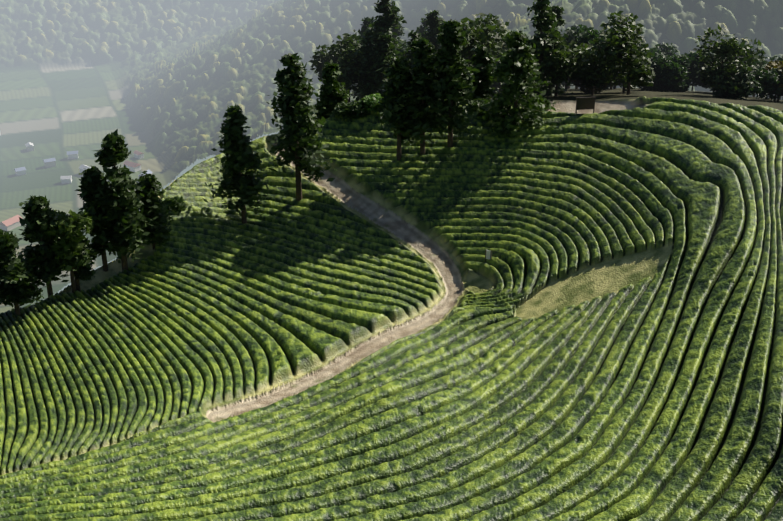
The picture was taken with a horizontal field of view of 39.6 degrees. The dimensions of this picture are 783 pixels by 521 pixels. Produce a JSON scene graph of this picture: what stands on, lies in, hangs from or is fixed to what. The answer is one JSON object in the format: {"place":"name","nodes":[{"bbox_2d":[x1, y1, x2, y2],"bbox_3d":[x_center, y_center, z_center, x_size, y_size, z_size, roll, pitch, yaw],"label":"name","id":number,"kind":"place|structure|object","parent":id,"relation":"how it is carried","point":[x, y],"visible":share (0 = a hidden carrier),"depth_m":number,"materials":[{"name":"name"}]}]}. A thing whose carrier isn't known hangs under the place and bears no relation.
{"place":"outdoors","nodes":[
{"label":"outdoors","id":0,"kind":"place"},
{"bbox_2d":[0,215,22,230],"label":"house","id":1,"kind":"structure","parent":0,"point":[9,224],"depth_m":635.26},
{"bbox_2d":[14,167,25,175],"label":"house","id":2,"kind":"structure","parent":0,"point":[20,171],"depth_m":717.00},
{"bbox_2d":[25,142,33,150],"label":"house","id":3,"kind":"structure","parent":0,"point":[29,146],"depth_m":760.90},
{"bbox_2d":[43,158,55,167],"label":"house","id":4,"kind":"structure","parent":0,"point":[50,162],"depth_m":730.88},
{"bbox_2d":[60,176,71,183],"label":"house","id":5,"kind":"structure","parent":0,"point":[66,179],"depth_m":702.96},
{"bbox_2d":[67,151,77,158],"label":"house","id":6,"kind":"structure","parent":0,"point":[72,154],"depth_m":745.40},
{"bbox_2d":[79,164,90,172],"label":"house","id":7,"kind":"structure","parent":0,"point":[81,168],"depth_m":717.59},
{"bbox_2d":[123,160,140,171],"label":"house","id":8,"kind":"structure","parent":0,"point":[133,166],"depth_m":723.91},
{"bbox_2d":[133,150,143,158],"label":"house","id":9,"kind":"structure","parent":0,"point":[138,155],"depth_m":746.54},
{"bbox_2d":[34,131,278,303],"label":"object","id":10,"kind":"structure","parent":0,"point":[192,165],"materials":[{"name":"grey"}]},
{"bbox_2d":[0,96,782,520],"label":"tea field hillside","id":11,"kind":"structure","parent":0,"point":[370,332],"depth_m":80.71,"materials":[{"name":"green plant"}]},
{"bbox_2d":[0,229,43,314],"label":"cedar tree","id":12,"kind":"object","parent":11,"relation":"on","point":[17,290],"visible":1,"depth_m":87.08,"materials":[{"name":"green plant"}]},
{"bbox_2d":[18,195,75,297],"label":"cedar tree","id":13,"kind":"object","parent":11,"relation":"on","point":[38,213],"visible":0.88,"depth_m":89.43,"materials":[{"name":"green plant"}]},
{"bbox_2d":[41,209,92,292],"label":"broadleaf","id":14,"kind":"object","parent":11,"relation":"on","point":[64,232],"visible":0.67,"depth_m":89.35,"materials":[{"name":"green plant"}]},
{"bbox_2d":[59,221,98,291],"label":"cedar","id":15,"kind":"object","parent":11,"relation":"on","point":[83,265],"visible":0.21,"depth_m":92.46,"materials":[{"name":"green plant"}]},
{"bbox_2d":[75,166,120,271],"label":"cedar tree","id":16,"kind":"object","parent":11,"relation":"on","point":[93,189],"visible":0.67,"depth_m":93.54,"materials":[{"name":"green plant"}]},
{"bbox_2d":[82,129,156,270],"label":"cedar tree","id":17,"kind":"object","parent":11,"relation":"on","point":[128,218],"visible":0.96,"depth_m":93.81,"materials":[{"name":"green plant"}]},
{"bbox_2d":[134,171,172,249],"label":"cedar","id":18,"kind":"object","parent":11,"relation":"on","point":[156,230],"visible":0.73,"depth_m":97.24,"materials":[{"name":"green plant"}]},
{"bbox_2d":[158,212,172,224],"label":"shrub","id":19,"kind":"object","parent":11,"relation":"on","point":[166,220],"visible":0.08,"depth_m":101.28,"materials":[{"name":"green plant"}]},
{"bbox_2d":[165,196,187,213],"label":"shrub","id":20,"kind":"object","parent":11,"relation":"on","point":[171,203],"visible":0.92,"depth_m":102.93,"materials":[{"name":"green plant"}]},
{"bbox_2d":[200,103,275,223],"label":"cedar tree","id":21,"kind":"object","parent":11,"relation":"on","point":[248,184],"visible":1,"depth_m":102.14,"materials":[{"name":"green plant"}]},
{"bbox_2d":[264,53,336,200],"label":"cedar tree","id":22,"kind":"object","parent":11,"relation":"on","point":[297,140],"visible":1,"depth_m":103.48,"materials":[{"name":"green plant"}]},
{"bbox_2d":[330,102,356,120],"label":"shrub","id":23,"kind":"object","parent":11,"relation":"on","point":[342,107],"visible":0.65,"depth_m":115.65,"materials":[{"name":"green plant"}]},
{"bbox_2d":[346,99,371,117],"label":"shrub","id":24,"kind":"object","parent":11,"relation":"on","point":[358,112],"visible":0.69,"depth_m":115.41,"materials":[{"name":"green plant"}]},
{"bbox_2d":[360,93,383,112],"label":"shrub","id":25,"kind":"object","parent":11,"relation":"on","point":[368,99],"visible":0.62,"depth_m":115.52,"materials":[{"name":"green plant"}]},
{"bbox_2d":[373,56,431,160],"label":"cedar tree","id":26,"kind":"object","parent":11,"relation":"on","point":[397,105],"visible":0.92,"depth_m":107.06,"materials":[{"name":"green plant"}]},
{"bbox_2d":[394,37,450,154],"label":"cedar tree","id":27,"kind":"object","parent":11,"relation":"on","point":[421,50],"visible":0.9,"depth_m":107.00,"materials":[{"name":"green plant"}]},
{"bbox_2d":[427,19,482,146],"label":"cedar tree","id":28,"kind":"object","parent":11,"relation":"on","point":[451,80],"visible":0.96,"depth_m":106.44,"materials":[{"name":"green plant"}]},
{"bbox_2d":[466,98,488,114],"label":"shrub","id":29,"kind":"object","parent":11,"relation":"on","point":[476,102],"visible":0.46,"depth_m":113.38,"materials":[{"name":"green plant"}]},
{"bbox_2d":[485,250,491,260],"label":"sign","id":30,"kind":"object","parent":11,"relation":"on","point":[488,254],"visible":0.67,"depth_m":96.70,"materials":[{"name":"grey"}]},
{"bbox_2d":[464,29,557,137],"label":"cypress tree","id":31,"kind":"object","parent":11,"relation":"on","point":[520,63],"visible":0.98,"depth_m":108.34,"materials":[{"name":"green plant"}]},
{"bbox_2d":[530,95,550,109],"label":"shrub","id":32,"kind":"object","parent":11,"relation":"on","point":[547,103],"visible":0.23,"depth_m":112.74,"materials":[{"name":"green plant"}]},
{"bbox_2d":[575,97,595,112],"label":"info board","id":33,"kind":"object","parent":11,"relation":"on","point":[583,103],"visible":0.85,"depth_m":110.44,"materials":[{"name":"brown wood"}]},
{"bbox_2d":[0,0,782,313],"bbox_3d":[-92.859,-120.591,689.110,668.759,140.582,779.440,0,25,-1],"label":"terrain","id":34,"kind":"structure","parent":0,"point":[160,84],"depth_m":809.90,"materials":[{"name":"green plant"}]},
{"bbox_2d":[277,0,555,101],"bbox_3d":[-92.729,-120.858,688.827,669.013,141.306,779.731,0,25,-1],"label":"steep ground","id":35,"kind":"structure","parent":34,"relation":"on","point":[525,17],"depth_m":720.05,"materials":[{"name":"green plant"}]},
{"bbox_2d":[350,88,782,110],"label":"hill ground","id":36,"kind":"structure","parent":0,"point":[617,94],"depth_m":123.55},
{"bbox_2d":[308,41,347,98],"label":"forest tree","id":37,"kind":"object","parent":36,"relation":"on","point":[321,57],"visible":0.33,"depth_m":142.45,"materials":[{"name":"green plant"}]},
{"bbox_2d":[309,59,351,119],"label":"hill cedar","id":38,"kind":"object","parent":36,"relation":"on","point":[333,93],"visible":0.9,"depth_m":117.93,"materials":[{"name":"green plant"}]},
{"bbox_2d":[329,33,375,102],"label":"forest tree","id":39,"kind":"object","parent":36,"relation":"on","point":[353,63],"visible":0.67,"depth_m":130.58,"materials":[{"name":"green plant"}]},
{"bbox_2d":[350,17,373,100],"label":"forest tree","id":40,"kind":"object","parent":36,"relation":"on","point":[366,23],"visible":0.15,"depth_m":150.20,"materials":[{"name":"green plant"}]},
{"bbox_2d":[349,29,378,100],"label":"forest tree","id":41,"kind":"object","parent":36,"relation":"on","point":[370,37],"visible":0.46,"depth_m":129.13,"materials":[{"name":"green plant"}]},
{"bbox_2d":[357,27,373,96],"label":"forest tree","id":42,"kind":"object","parent":36,"relation":"on","point":[364,35],"visible":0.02,"depth_m":140.49,"materials":[{"name":"green plant"}]},
{"bbox_2d":[346,32,405,56],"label":"forest tree","id":43,"kind":"object","parent":36,"relation":"on","point":[396,54],"visible":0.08,"depth_m":138.90,"materials":[{"name":"green plant"}]},
{"bbox_2d":[359,32,395,100],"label":"forest tree","id":44,"kind":"object","parent":36,"relation":"on","point":[385,45],"visible":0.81,"depth_m":127.88,"materials":[{"name":"green plant"}]},
{"bbox_2d":[355,0,406,93],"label":"forest tree","id":45,"kind":"object","parent":36,"relation":"on","point":[388,19],"visible":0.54,"depth_m":128.96,"materials":[{"name":"green plant"}]},
{"bbox_2d":[372,15,399,77],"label":"forest tree","id":46,"kind":"object","parent":36,"relation":"on","point":[396,51],"visible":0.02,"depth_m":136.36,"materials":[{"name":"green plant"}]},
{"bbox_2d":[386,23,404,44],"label":"forest tree","id":47,"kind":"object","parent":36,"relation":"on","point":[398,31],"visible":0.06,"depth_m":167.85,"materials":[{"name":"green plant"}]},
{"bbox_2d":[395,39,407,50],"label":"forest tree","id":48,"kind":"object","parent":36,"relation":"on","point":[403,48],"visible":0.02,"depth_m":164.19,"materials":[{"name":"green plant"}]},
{"bbox_2d":[400,30,420,99],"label":"forest tree","id":49,"kind":"object","parent":36,"relation":"on","point":[413,35],"visible":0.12,"depth_m":130.64,"materials":[{"name":"green plant"}]},
{"bbox_2d":[416,18,429,40],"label":"forest tree","id":50,"kind":"object","parent":36,"relation":"on","point":[420,29],"visible":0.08,"depth_m":175.05,"materials":[{"name":"green plant"}]},
{"bbox_2d":[420,10,443,69],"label":"forest tree","id":51,"kind":"object","parent":36,"relation":"on","point":[434,22],"visible":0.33,"depth_m":140.76,"materials":[{"name":"green plant"}]},
{"bbox_2d":[463,55,496,70],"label":"forest tree","id":52,"kind":"object","parent":36,"relation":"on","point":[473,66],"depth_m":130.86,"materials":[{"name":"green plant"}]},
{"bbox_2d":[467,44,497,104],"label":"hill cedar","id":53,"kind":"object","parent":36,"relation":"on","point":[484,89],"visible":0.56,"depth_m":116.43,"materials":[{"name":"green plant"}]},
{"bbox_2d":[456,13,510,67],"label":"forest tree","id":54,"kind":"object","parent":36,"relation":"on","point":[472,29],"visible":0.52,"depth_m":126.44,"materials":[{"name":"green plant"}]},
{"bbox_2d":[478,25,501,51],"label":"forest tree","id":55,"kind":"object","parent":36,"relation":"on","point":[495,31],"visible":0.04,"depth_m":148.99,"materials":[{"name":"green plant"}]},
{"bbox_2d":[487,41,501,94],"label":"forest tree","id":56,"kind":"object","parent":36,"relation":"on","point":[495,87],"visible":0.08,"depth_m":149.83,"materials":[{"name":"green plant"}]},
{"bbox_2d":[487,35,511,90],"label":"forest tree","id":57,"kind":"object","parent":36,"relation":"on","point":[501,51],"visible":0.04,"depth_m":143.63,"materials":[{"name":"green plant"}]},
{"bbox_2d":[503,41,548,96],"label":"forest tree","id":58,"kind":"object","parent":36,"relation":"on","point":[526,79],"visible":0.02,"depth_m":129.25,"materials":[{"name":"green plant"}]},
{"bbox_2d":[531,6,561,86],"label":"forest tree","id":59,"kind":"object","parent":36,"relation":"on","point":[535,34],"depth_m":155.04,"materials":[{"name":"green plant"}]},
{"bbox_2d":[521,0,572,96],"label":"forest tree","id":60,"kind":"object","parent":36,"relation":"on","point":[544,20],"visible":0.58,"depth_m":121.56,"materials":[{"name":"green plant"}]},
{"bbox_2d":[533,5,572,94],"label":"forest tree","id":61,"kind":"object","parent":36,"relation":"on","point":[558,10],"visible":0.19,"depth_m":127.69,"materials":[{"name":"green plant"}]},
{"bbox_2d":[530,31,577,95],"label":"forest tree","id":62,"kind":"object","parent":36,"relation":"on","point":[560,60],"visible":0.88,"depth_m":121.56,"materials":[{"name":"green plant"}]},
{"bbox_2d":[561,24,595,90],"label":"forest tree","id":63,"kind":"object","parent":36,"relation":"on","point":[572,32],"visible":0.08,"depth_m":142.85,"materials":[{"name":"green plant"}]},
{"bbox_2d":[568,38,600,91],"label":"forest tree","id":64,"kind":"object","parent":36,"relation":"on","point":[572,43],"visible":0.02,"depth_m":132.09,"materials":[{"name":"green plant"}]},
{"bbox_2d":[570,53,607,93],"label":"forest tree","id":65,"kind":"object","parent":36,"relation":"on","point":[583,87],"visible":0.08,"depth_m":130.93,"materials":[{"name":"green plant"}]},
{"bbox_2d":[577,29,610,92],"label":"forest tree","id":66,"kind":"object","parent":36,"relation":"on","point":[580,39],"visible":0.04,"depth_m":131.11,"materials":[{"name":"green plant"}]},
{"bbox_2d":[584,29,604,90],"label":"forest tree","id":67,"kind":"object","parent":36,"relation":"on","point":[589,32],"visible":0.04,"depth_m":131.13,"materials":[{"name":"green plant"}]},
{"bbox_2d":[568,43,631,94],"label":"forest tree","id":68,"kind":"object","parent":36,"relation":"on","point":[591,73],"visible":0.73,"depth_m":122.66,"materials":[{"name":"green plant"}]},
{"bbox_2d":[592,11,654,94],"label":"forest tree","id":69,"kind":"object","parent":36,"relation":"on","point":[619,46],"visible":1,"depth_m":120.05,"materials":[{"name":"green plant"}]},
{"bbox_2d":[608,25,651,91],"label":"forest tree","id":70,"kind":"object","parent":36,"relation":"on","point":[632,87],"visible":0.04,"depth_m":130.91,"materials":[{"name":"green plant"}]},
{"bbox_2d":[639,57,671,90],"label":"forest tree","id":71,"kind":"object","parent":36,"relation":"on","point":[652,88],"visible":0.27,"depth_m":138.17,"materials":[{"name":"green plant"}]},
{"bbox_2d":[642,42,678,58],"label":"forest tree","id":72,"kind":"object","parent":36,"relation":"on","point":[666,49],"visible":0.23,"depth_m":177.69,"materials":[{"name":"green plant"}]},
{"bbox_2d":[644,51,689,90],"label":"forest tree","id":73,"kind":"object","parent":36,"relation":"on","point":[671,71],"visible":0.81,"depth_m":136.64,"materials":[{"name":"green plant"}]},
{"bbox_2d":[655,71,689,91],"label":"bush","id":74,"kind":"object","parent":36,"relation":"on","point":[685,88],"visible":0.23,"depth_m":137.97,"materials":[{"name":"green plant"}]},
{"bbox_2d":[666,51,703,87],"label":"forest tree","id":75,"kind":"object","parent":36,"relation":"on","point":[691,60],"visible":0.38,"depth_m":141.45,"materials":[{"name":"green plant"}]},
{"bbox_2d":[693,53,717,93],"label":"forest tree","id":76,"kind":"object","parent":36,"relation":"on","point":[699,74],"visible":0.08,"depth_m":140.55,"materials":[{"name":"green plant"}]},
{"bbox_2d":[693,25,765,95],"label":"forest tree","id":77,"kind":"object","parent":36,"relation":"on","point":[724,51],"visible":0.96,"depth_m":124.56,"materials":[{"name":"green plant"}]},
{"bbox_2d":[721,61,745,94],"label":"forest tree","id":78,"kind":"object","parent":36,"relation":"on","point":[740,66],"depth_m":134.82,"materials":[{"name":"green plant"}]},
{"bbox_2d":[712,72,762,99],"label":"bush","id":79,"kind":"object","parent":36,"relation":"on","point":[750,88],"visible":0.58,"depth_m":124.27,"materials":[{"name":"green plant"}]},
{"bbox_2d":[731,39,766,96],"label":"forest tree","id":80,"kind":"object","parent":36,"relation":"on","point":[753,72],"visible":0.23,"depth_m":141.79,"materials":[{"name":"green plant"}]},
{"bbox_2d":[749,53,777,96],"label":"forest tree","id":81,"kind":"object","parent":36,"relation":"on","point":[764,62],"visible":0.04,"depth_m":149.72,"materials":[{"name":"green plant"}]},
{"bbox_2d":[751,67,782,101],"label":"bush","id":82,"kind":"object","parent":36,"relation":"on","point":[767,79],"visible":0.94,"depth_m":126.66,"materials":[{"name":"green plant"}]},
{"bbox_2d":[761,60,782,101],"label":"forest tree","id":83,"kind":"object","parent":36,"relation":"on","point":[776,64],"visible":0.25,"depth_m":128.33,"materials":[{"name":"green plant"}]}
]}

